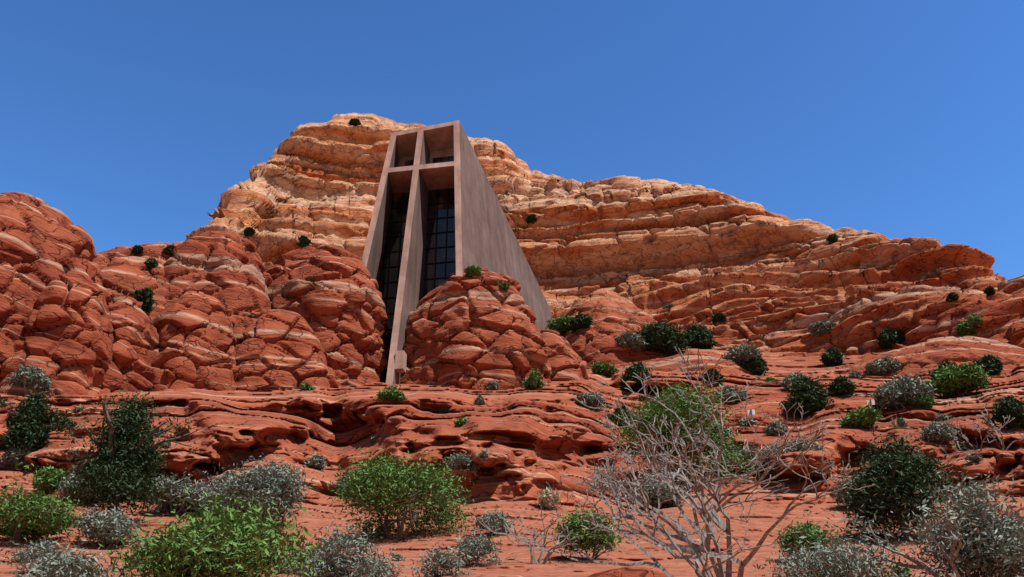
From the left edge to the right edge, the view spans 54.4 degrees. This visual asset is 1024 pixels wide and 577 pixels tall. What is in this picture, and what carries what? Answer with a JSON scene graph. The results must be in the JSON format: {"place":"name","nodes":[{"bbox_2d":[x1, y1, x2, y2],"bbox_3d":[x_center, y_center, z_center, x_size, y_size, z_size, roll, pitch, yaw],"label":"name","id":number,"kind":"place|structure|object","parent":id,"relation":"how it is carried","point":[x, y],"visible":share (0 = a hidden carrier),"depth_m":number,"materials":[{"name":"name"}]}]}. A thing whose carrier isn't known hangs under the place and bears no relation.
{"place":"outdoors","nodes":[
{"label":"outdoors","id":0,"kind":"place"},
{"bbox_2d":[0,348,1023,576],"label":"rocky ground","id":1,"kind":"structure","parent":0,"point":[534,441],"depth_m":42.83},
{"bbox_2d":[0,441,37,470],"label":"sagebrush","id":2,"kind":"object","parent":1,"relation":"on","point":[12,456],"visible":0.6,"depth_m":39.78,"materials":[{"name":"grey plant"}]},
{"bbox_2d":[5,362,54,396],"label":"sagebrush","id":3,"kind":"object","parent":1,"relation":"on","point":[28,377],"visible":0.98,"depth_m":54.86,"materials":[{"name":"grey plant"}]},
{"bbox_2d":[0,390,79,455],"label":"juniper","id":4,"kind":"object","parent":1,"relation":"on","point":[31,423],"visible":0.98,"depth_m":40.37,"materials":[{"name":"green plant"}]},
{"bbox_2d":[0,461,83,544],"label":"shrub","id":5,"kind":"object","parent":1,"relation":"on","point":[34,517],"visible":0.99,"depth_m":24.70,"materials":[{"name":"green plant"}]},
{"bbox_2d":[0,534,86,572],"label":"sagebrush","id":6,"kind":"object","parent":1,"relation":"on","point":[26,554],"visible":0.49,"depth_m":18.15,"materials":[{"name":"grey plant"}]},
{"bbox_2d":[0,192,102,382],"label":"dome rock","id":7,"kind":"object","parent":1,"relation":"on","point":[40,240],"visible":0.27,"depth_m":61.49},
{"bbox_2d":[31,463,71,492],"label":"shrub","id":8,"kind":"object","parent":1,"relation":"on","point":[48,476],"visible":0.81,"depth_m":35.77,"materials":[{"name":"green plant"}]},
{"bbox_2d":[0,257,113,397],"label":"dome rock","id":9,"kind":"object","parent":1,"relation":"on","point":[65,342],"visible":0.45,"depth_m":58.17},
{"bbox_2d":[7,535,144,576],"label":"sagebrush","id":10,"kind":"object","parent":1,"relation":"on","point":[63,567],"visible":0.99,"depth_m":15.29,"materials":[{"name":"grey plant"}]},
{"bbox_2d":[55,468,105,502],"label":"sagebrush","id":11,"kind":"object","parent":1,"relation":"on","point":[64,485],"visible":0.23,"depth_m":34.65,"materials":[{"name":"grey plant"}]},
{"bbox_2d":[67,495,150,548],"bbox_3d":[-10.345,6.196,25.695,2.306,1.422,1.999,-19,-34,32],"label":"sagebrush","id":12,"kind":"object","parent":1,"relation":"on","point":[99,525],"visible":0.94,"depth_m":25.27,"materials":[{"name":"grey plant"}]},
{"bbox_2d":[48,385,207,522],"bbox_3d":[-11.687,5.113,30.332,4.168,4.558,3.875,-12,-30,22],"label":"juniper","id":13,"kind":"object","parent":1,"relation":"on","point":[127,462],"visible":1,"depth_m":29.98,"materials":[{"name":"green plant"}]},
{"bbox_2d":[100,296,159,393],"bbox_3d":[-24.721,7.874,62.260,8.037,16.107,8.264,16,-32,-27],"label":"dome rock","id":14,"kind":"object","parent":1,"relation":"on","point":[134,337],"visible":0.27,"depth_m":62.59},
{"bbox_2d":[92,241,179,268],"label":"rock","id":15,"kind":"object","parent":1,"relation":"on","point":[104,258],"visible":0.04,"depth_m":94.80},
{"bbox_2d":[129,244,144,254],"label":"juniper","id":16,"kind":"object","parent":15,"relation":"on","point":[137,249],"visible":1,"depth_m":94.61,"materials":[{"name":"green plant"}]},
{"bbox_2d":[161,244,174,255],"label":"juniper","id":17,"kind":"object","parent":15,"relation":"on","point":[168,249],"visible":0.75,"depth_m":94.70,"materials":[{"name":"green plant"}]},
{"bbox_2d":[101,256,171,320],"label":"dome rock","id":18,"kind":"object","parent":1,"relation":"on","point":[125,276],"visible":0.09,"depth_m":71.22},
{"bbox_2d":[131,287,154,311],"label":"juniper","id":19,"kind":"object","parent":18,"relation":"on","point":[144,295],"visible":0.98,"depth_m":69.95,"materials":[{"name":"green plant"}]},
{"bbox_2d":[144,257,158,268],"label":"juniper","id":20,"kind":"object","parent":18,"relation":"on","point":[149,263],"visible":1,"depth_m":73.12,"materials":[{"name":"green plant"}]},
{"bbox_2d":[143,468,223,515],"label":"sagebrush","id":21,"kind":"object","parent":1,"relation":"on","point":[171,500],"visible":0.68,"depth_m":33.69,"materials":[{"name":"grey plant"}]},
{"bbox_2d":[146,291,238,390],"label":"dome rock","id":22,"kind":"object","parent":1,"relation":"on","point":[197,342],"visible":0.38,"depth_m":65.49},
{"bbox_2d":[87,484,340,576],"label":"shrub","id":23,"kind":"object","parent":1,"relation":"on","point":[234,542],"visible":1,"depth_m":15.39,"materials":[{"name":"green plant"}]},
{"bbox_2d":[159,230,272,350],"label":"dome rock","id":24,"kind":"object","parent":1,"relation":"on","point":[227,269],"visible":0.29,"depth_m":73.52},
{"bbox_2d":[191,451,321,524],"bbox_3d":[-7.924,6.388,30.993,3.748,2.346,4.414,20,-34,-33],"label":"sagebrush","id":25,"kind":"object","parent":1,"relation":"on","point":[280,488],"visible":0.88,"depth_m":30.27,"materials":[{"name":"grey plant"}]},
{"bbox_2d":[235,309,338,391],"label":"dome rock","id":26,"kind":"object","parent":1,"relation":"on","point":[277,349],"visible":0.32,"depth_m":68.94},
{"bbox_2d":[278,541,319,574],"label":"sagebrush","id":27,"kind":"object","parent":1,"relation":"on","point":[305,550],"visible":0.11,"depth_m":20.52,"materials":[{"name":"grey plant"}]},
{"bbox_2d":[303,452,327,470],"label":"sagebrush","id":28,"kind":"object","parent":1,"relation":"on","point":[317,462],"visible":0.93,"depth_m":44.00,"materials":[{"name":"grey plant"}]},
{"bbox_2d":[264,245,387,385],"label":"dome rock","id":29,"kind":"object","parent":1,"relation":"on","point":[338,305],"visible":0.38,"depth_m":76.72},
{"bbox_2d":[279,515,414,576],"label":"sagebrush","id":30,"kind":"object","parent":1,"relation":"on","point":[341,567],"visible":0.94,"depth_m":18.11,"materials":[{"name":"grey plant"}]},
{"bbox_2d":[375,384,407,404],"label":"shrub","id":31,"kind":"object","parent":1,"relation":"on","point":[393,393],"visible":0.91,"depth_m":50.80,"materials":[{"name":"green plant"}]},
{"bbox_2d":[312,446,484,541],"bbox_3d":[-3.003,6.010,28.715,4.935,2.907,5.301,0,-28,0],"label":"shrub","id":32,"kind":"object","parent":1,"relation":"on","point":[380,487],"visible":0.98,"depth_m":28.23,"materials":[{"name":"green plant"}]},
{"bbox_2d":[410,539,475,576],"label":"sagebrush","id":33,"kind":"object","parent":1,"relation":"on","point":[448,560],"visible":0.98,"depth_m":19.33,"materials":[{"name":"grey plant"}]},
{"bbox_2d":[362,120,551,384],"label":"chapel","id":34,"kind":"structure","parent":1,"relation":"on","point":[438,218],"depth_m":89.25,"materials":[{"name":"concrete"}]},
{"bbox_2d":[442,451,478,472],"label":"sagebrush","id":35,"kind":"object","parent":1,"relation":"on","point":[464,460],"visible":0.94,"depth_m":38.27,"materials":[{"name":"grey plant"}]},
{"bbox_2d":[454,417,469,426],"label":"shrub","id":36,"kind":"object","parent":1,"relation":"on","point":[460,421],"visible":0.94,"depth_m":44.08,"materials":[{"name":"green plant"}]},
{"bbox_2d":[400,268,550,390],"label":"dome rock","id":37,"kind":"object","parent":1,"relation":"on","point":[476,332],"visible":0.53,"depth_m":75.80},
{"bbox_2d":[464,265,482,277],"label":"shrub","id":38,"kind":"object","parent":37,"relation":"on","point":[471,270],"visible":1,"depth_m":79.44,"materials":[{"name":"green plant"}]},
{"bbox_2d":[447,527,509,565],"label":"sagebrush","id":39,"kind":"object","parent":1,"relation":"on","point":[474,548],"visible":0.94,"depth_m":22.01,"materials":[{"name":"grey plant"}]},
{"bbox_2d":[474,448,489,462],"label":"sagebrush","id":40,"kind":"object","parent":1,"relation":"on","point":[483,454],"visible":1,"depth_m":36.65,"materials":[{"name":"grey plant"}]},
{"bbox_2d":[484,380,498,389],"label":"sagebrush","id":41,"kind":"object","parent":1,"relation":"on","point":[492,385],"visible":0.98,"depth_m":71.66,"materials":[{"name":"grey plant"}]},
{"bbox_2d":[472,505,515,536],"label":"sagebrush","id":42,"kind":"object","parent":1,"relation":"on","point":[497,521],"visible":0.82,"depth_m":28.39,"materials":[{"name":"grey plant"}]},
{"bbox_2d":[521,367,545,389],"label":"shrub","id":43,"kind":"object","parent":1,"relation":"on","point":[533,379],"visible":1,"depth_m":64.81,"materials":[{"name":"green plant"}]},
{"bbox_2d":[500,507,580,563],"bbox_3d":[0.635,5.668,22.416,1.863,1.447,1.667,0,-28,0],"label":"bare shrub","id":44,"kind":"object","parent":1,"relation":"on","point":[548,555],"visible":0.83,"depth_m":22.37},
{"bbox_2d":[534,487,562,509],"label":"dry bush","id":45,"kind":"object","parent":1,"relation":"on","point":[545,499],"visible":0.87,"depth_m":35.63,"materials":[{"name":"beige plant"}]},
{"bbox_2d":[539,329,588,380],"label":"dome rock","id":46,"kind":"object","parent":1,"relation":"on","point":[567,363],"visible":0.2,"depth_m":78.94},
{"bbox_2d":[547,503,628,559],"bbox_3d":[1.765,5.699,23.112,1.873,1.516,1.971,0,-28,0],"label":"shrub","id":47,"kind":"object","parent":1,"relation":"on","point":[575,527],"visible":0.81,"depth_m":22.98,"materials":[{"name":"green plant"}]},
{"bbox_2d":[573,391,607,410],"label":"sagebrush","id":48,"kind":"object","parent":1,"relation":"on","point":[591,400],"visible":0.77,"depth_m":57.97,"materials":[{"name":"grey plant"}]},
{"bbox_2d":[589,360,618,375],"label":"shrub","id":49,"kind":"object","parent":1,"relation":"on","point":[603,367],"visible":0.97,"depth_m":86.98,"materials":[{"name":"green plant"}]},
{"bbox_2d":[559,288,666,368],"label":"mound rock","id":50,"kind":"object","parent":1,"relation":"on","point":[613,313],"visible":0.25,"depth_m":103.09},
{"bbox_2d":[545,314,575,335],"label":"shrub","id":51,"kind":"object","parent":50,"relation":"on","point":[559,324],"visible":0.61,"depth_m":104.35,"materials":[{"name":"green plant"}]},
{"bbox_2d":[565,312,594,331],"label":"juniper","id":52,"kind":"object","parent":50,"relation":"on","point":[579,321],"visible":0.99,"depth_m":102.03,"materials":[{"name":"green plant"}]},
{"bbox_2d":[615,330,646,352],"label":"sagebrush","id":53,"kind":"object","parent":50,"relation":"on","point":[631,340],"visible":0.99,"depth_m":100.71,"materials":[{"name":"grey plant"}]},
{"bbox_2d":[632,319,692,356],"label":"juniper","id":54,"kind":"object","parent":50,"relation":"on","point":[665,338],"visible":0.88,"depth_m":102.33,"materials":[{"name":"green plant"}]},
{"bbox_2d":[604,403,633,428],"bbox_3d":[6.045,7.317,56.551,1.912,1.714,1.785,8,-29,-14],"label":"juniper","id":55,"kind":"object","parent":1,"relation":"on","point":[617,411],"visible":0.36,"depth_m":56.10,"materials":[{"name":"green plant"}]},
{"bbox_2d":[588,567,667,576],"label":"boulder","id":56,"kind":"object","parent":1,"relation":"on","point":[633,572],"visible":0.97,"depth_m":18.13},
{"bbox_2d":[618,360,653,392],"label":"shrub","id":57,"kind":"object","parent":1,"relation":"on","point":[637,369],"visible":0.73,"depth_m":79.90,"materials":[{"name":"green plant"}]},
{"bbox_2d":[624,472,688,509],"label":"sagebrush","id":58,"kind":"object","parent":1,"relation":"on","point":[653,495],"visible":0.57,"depth_m":38.36,"materials":[{"name":"grey plant"}]},
{"bbox_2d":[657,384,692,402],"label":"shrub","id":59,"kind":"object","parent":1,"relation":"on","point":[668,389],"visible":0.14,"depth_m":73.90,"materials":[{"name":"green plant"}]},
{"bbox_2d":[476,346,874,576],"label":"bare tree","id":60,"kind":"object","parent":1,"relation":"on","point":[709,518],"visible":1,"depth_m":14.30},
{"bbox_2d":[594,377,760,486],"bbox_3d":[7.540,6.614,44.536,6.756,5.147,7.072,-10,-30,18],"label":"shrub","id":61,"kind":"object","parent":1,"relation":"on","point":[681,408],"visible":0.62,"depth_m":43.48,"materials":[{"name":"green plant"}]},
{"bbox_2d":[616,353,760,375],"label":"mound rock","id":62,"kind":"object","parent":1,"relation":"on","point":[667,364],"visible":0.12,"depth_m":88.26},
{"bbox_2d":[721,341,763,364],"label":"sagebrush","id":63,"kind":"object","parent":62,"relation":"on","point":[742,353],"visible":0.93,"depth_m":89.04,"materials":[{"name":"grey plant"}]},
{"bbox_2d":[740,355,769,374],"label":"juniper","id":64,"kind":"object","parent":62,"relation":"on","point":[758,366],"visible":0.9,"depth_m":88.60,"materials":[{"name":"green plant"}]},
{"bbox_2d":[702,367,723,385],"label":"juniper","id":65,"kind":"object","parent":1,"relation":"on","point":[710,371],"visible":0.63,"depth_m":77.04,"materials":[{"name":"green plant"}]},
{"bbox_2d":[710,384,748,403],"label":"sagebrush","id":66,"kind":"object","parent":1,"relation":"on","point":[742,396],"visible":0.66,"depth_m":66.99,"materials":[{"name":"grey plant"}]},
{"bbox_2d":[712,441,764,473],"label":"sagebrush","id":67,"kind":"object","parent":1,"relation":"on","point":[744,452],"visible":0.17,"depth_m":46.86,"materials":[{"name":"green plant"}]},
{"bbox_2d":[739,417,756,425],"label":"sagebrush","id":68,"kind":"object","parent":1,"relation":"on","point":[744,422],"visible":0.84,"depth_m":55.97,"materials":[{"name":"grey plant"}]},
{"bbox_2d":[763,420,787,435],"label":"sagebrush","id":69,"kind":"object","parent":1,"relation":"on","point":[769,428],"visible":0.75,"depth_m":51.64,"materials":[{"name":"grey plant"}]},
{"bbox_2d":[777,370,808,390],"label":"sagebrush","id":70,"kind":"object","parent":1,"relation":"on","point":[785,381],"visible":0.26,"depth_m":76.41,"materials":[{"name":"grey plant"}]},
{"bbox_2d":[752,433,845,480],"bbox_3d":[12.440,7.611,43.980,3.770,2.084,4.047,0,-28,0],"label":"sagebrush","id":71,"kind":"object","parent":1,"relation":"on","point":[800,447],"visible":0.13,"depth_m":43.20,"materials":[{"name":"grey plant"}]},
{"bbox_2d":[725,393,873,420],"bbox_3d":[21.311,11.884,65.466,24.591,9.021,19.665,0,-28,0],"label":"mound rock","id":72,"kind":"object","parent":1,"relation":"on","point":[759,404],"visible":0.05,"depth_m":60.75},
{"bbox_2d":[771,374,833,416],"bbox_3d":[17.341,6.489,59.513,3.726,2.794,3.596,0,-28,0],"label":"juniper","id":73,"kind":"object","parent":72,"relation":"on","point":[810,394],"visible":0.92,"depth_m":58.70,"materials":[{"name":"green plant"}]},
{"bbox_2d":[825,374,858,395],"bbox_3d":[20.953,6.194,63.199,1.872,1.528,1.924,20,-34,-33],"label":"juniper","id":74,"kind":"object","parent":72,"relation":"on","point":[841,385],"visible":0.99,"depth_m":62.75,"materials":[{"name":"green plant"}]},
{"bbox_2d":[768,514,850,562],"bbox_3d":[6.656,5.654,22.057,1.732,1.281,1.912,-12,-30,22],"label":"shrub","id":75,"kind":"object","parent":1,"relation":"on","point":[806,531],"visible":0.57,"depth_m":21.77,"materials":[{"name":"green plant"}]},
{"bbox_2d":[752,519,906,576],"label":"sagebrush","id":76,"kind":"object","parent":1,"relation":"on","point":[840,562],"visible":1,"depth_m":15.21,"materials":[{"name":"grey plant"}]},
{"bbox_2d":[819,347,844,366],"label":"juniper","id":77,"kind":"object","parent":1,"relation":"on","point":[832,356],"visible":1,"depth_m":100.74,"materials":[{"name":"green plant"}]},
{"bbox_2d":[829,468,863,506],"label":"sagebrush","id":78,"kind":"object","parent":1,"relation":"on","point":[841,495],"visible":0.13,"depth_m":36.23,"materials":[{"name":"grey plant"}]},
{"bbox_2d":[846,370,861,379],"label":"sagebrush","id":79,"kind":"object","parent":1,"relation":"on","point":[855,374],"visible":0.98,"depth_m":81.19,"materials":[{"name":"grey plant"}]},
{"bbox_2d":[839,404,882,428],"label":"shrub","id":80,"kind":"object","parent":1,"relation":"on","point":[860,416],"visible":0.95,"depth_m":49.24,"materials":[{"name":"green plant"}]},
{"bbox_2d":[813,421,978,539],"bbox_3d":[10.545,5.329,27.428,3.777,3.469,4.331,0,-28,0],"label":"juniper","id":81,"kind":"object","parent":1,"relation":"on","point":[897,474],"visible":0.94,"depth_m":26.99,"materials":[{"name":"green plant"}]},
{"bbox_2d":[884,562,915,576],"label":"shrub","id":82,"kind":"object","parent":1,"relation":"on","point":[897,568],"visible":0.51,"depth_m":17.82,"materials":[{"name":"green plant"}]},
{"bbox_2d":[871,371,937,409],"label":"sagebrush","id":83,"kind":"object","parent":1,"relation":"on","point":[897,393],"visible":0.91,"depth_m":55.73,"materials":[{"name":"grey plant"}]},
{"bbox_2d":[908,394,935,409],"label":"shrub","id":84,"kind":"object","parent":1,"relation":"on","point":[927,401],"visible":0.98,"depth_m":55.05,"materials":[{"name":"green plant"}]},
{"bbox_2d":[826,467,1023,576],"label":"sagebrush","id":85,"kind":"object","parent":1,"relation":"on","point":[975,545],"visible":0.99,"depth_m":15.21,"materials":[{"name":"grey plant"}]},
{"bbox_2d":[843,336,1023,375],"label":"mound rock","id":86,"kind":"object","parent":1,"relation":"on","point":[929,354],"visible":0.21,"depth_m":85.10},
{"bbox_2d":[863,355,901,375],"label":"sagebrush","id":87,"kind":"object","parent":86,"relation":"on","point":[886,365],"visible":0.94,"depth_m":85.00,"materials":[{"name":"grey plant"}]},
{"bbox_2d":[973,353,1003,374],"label":"juniper","id":88,"kind":"object","parent":86,"relation":"on","point":[995,364],"visible":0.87,"depth_m":81.60,"materials":[{"name":"green plant"}]},
{"bbox_2d":[917,418,961,442],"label":"sagebrush","id":89,"kind":"object","parent":1,"relation":"on","point":[939,432],"visible":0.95,"depth_m":44.48,"materials":[{"name":"grey plant"}]},
{"bbox_2d":[926,358,957,383],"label":"shrub","id":90,"kind":"object","parent":1,"relation":"on","point":[940,365],"visible":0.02,"depth_m":73.92,"materials":[{"name":"green plant"}]},
{"bbox_2d":[934,412,953,420],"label":"sagebrush","id":91,"kind":"object","parent":1,"relation":"on","point":[944,417],"visible":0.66,"depth_m":51.66,"materials":[{"name":"grey plant"}]},
{"bbox_2d":[925,360,992,398],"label":"shrub","id":92,"kind":"object","parent":1,"relation":"on","point":[962,379],"visible":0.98,"depth_m":64.53,"materials":[{"name":"green plant"}]},
{"bbox_2d":[964,453,982,463],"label":"sagebrush","id":93,"kind":"object","parent":1,"relation":"on","point":[974,458],"visible":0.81,"depth_m":40.60,"materials":[{"name":"grey plant"}]},
{"bbox_2d":[940,403,1023,468],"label":"bare shrub","id":94,"kind":"object","parent":1,"relation":"on","point":[987,436],"visible":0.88,"depth_m":43.09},
{"bbox_2d":[961,506,1022,532],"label":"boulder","id":95,"kind":"object","parent":1,"relation":"on","point":[996,511],"visible":0.06,"depth_m":26.76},
{"bbox_2d":[978,395,1023,428],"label":"juniper","id":96,"kind":"object","parent":1,"relation":"on","point":[1012,406],"visible":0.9,"depth_m":44.92,"materials":[{"name":"green plant"}]},
{"bbox_2d":[0,0,1023,279],"label":"sky","id":97,"kind":"structure","parent":0,"point":[131,120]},
{"bbox_2d":[180,113,1023,358],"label":"butte","id":98,"kind":"object","parent":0,"point":[766,280],"visible":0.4,"depth_m":162.27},
{"bbox_2d":[243,227,255,237],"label":"juniper","id":99,"kind":"object","parent":98,"relation":"on","point":[249,231],"visible":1,"depth_m":158.83,"materials":[{"name":"green plant"}]},
{"bbox_2d":[296,235,310,247],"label":"juniper","id":100,"kind":"object","parent":98,"relation":"on","point":[304,240],"visible":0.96,"depth_m":158.77,"materials":[{"name":"green plant"}]},
{"bbox_2d":[525,213,537,223],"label":"juniper","id":101,"kind":"object","parent":98,"relation":"on","point":[531,218],"visible":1,"depth_m":173.45,"materials":[{"name":"green plant"}]},
{"bbox_2d":[681,320,717,348],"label":"shrub","id":102,"kind":"object","parent":98,"relation":"on","point":[700,336],"visible":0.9,"depth_m":130.11,"materials":[{"name":"green plant"}]},
{"bbox_2d":[712,312,726,323],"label":"juniper","id":103,"kind":"object","parent":98,"relation":"on","point":[720,317],"visible":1,"depth_m":137.71,"materials":[{"name":"green plant"}]},
{"bbox_2d":[807,318,834,338],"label":"sagebrush","id":104,"kind":"object","parent":98,"relation":"on","point":[823,327],"visible":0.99,"depth_m":122.21,"materials":[{"name":"grey plant"}]},
{"bbox_2d":[826,232,838,243],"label":"juniper","id":105,"kind":"object","parent":98,"relation":"on","point":[832,238],"visible":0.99,"depth_m":152.59,"materials":[{"name":"green plant"}]},
{"bbox_2d":[875,328,905,348],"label":"juniper","id":106,"kind":"object","parent":98,"relation":"on","point":[887,338],"visible":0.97,"depth_m":110.69,"materials":[{"name":"green plant"}]},
{"bbox_2d":[945,292,959,302],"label":"juniper","id":107,"kind":"object","parent":98,"relation":"on","point":[951,296],"visible":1,"depth_m":106.30,"materials":[{"name":"green plant"}]},
{"bbox_2d":[949,313,986,337],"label":"shrub","id":108,"kind":"object","parent":98,"relation":"on","point":[967,327],"visible":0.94,"depth_m":98.76,"materials":[{"name":"green plant"}]},
{"bbox_2d":[982,285,996,296],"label":"juniper","id":109,"kind":"object","parent":98,"relation":"on","point":[989,290],"visible":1,"depth_m":106.52,"materials":[{"name":"green plant"}]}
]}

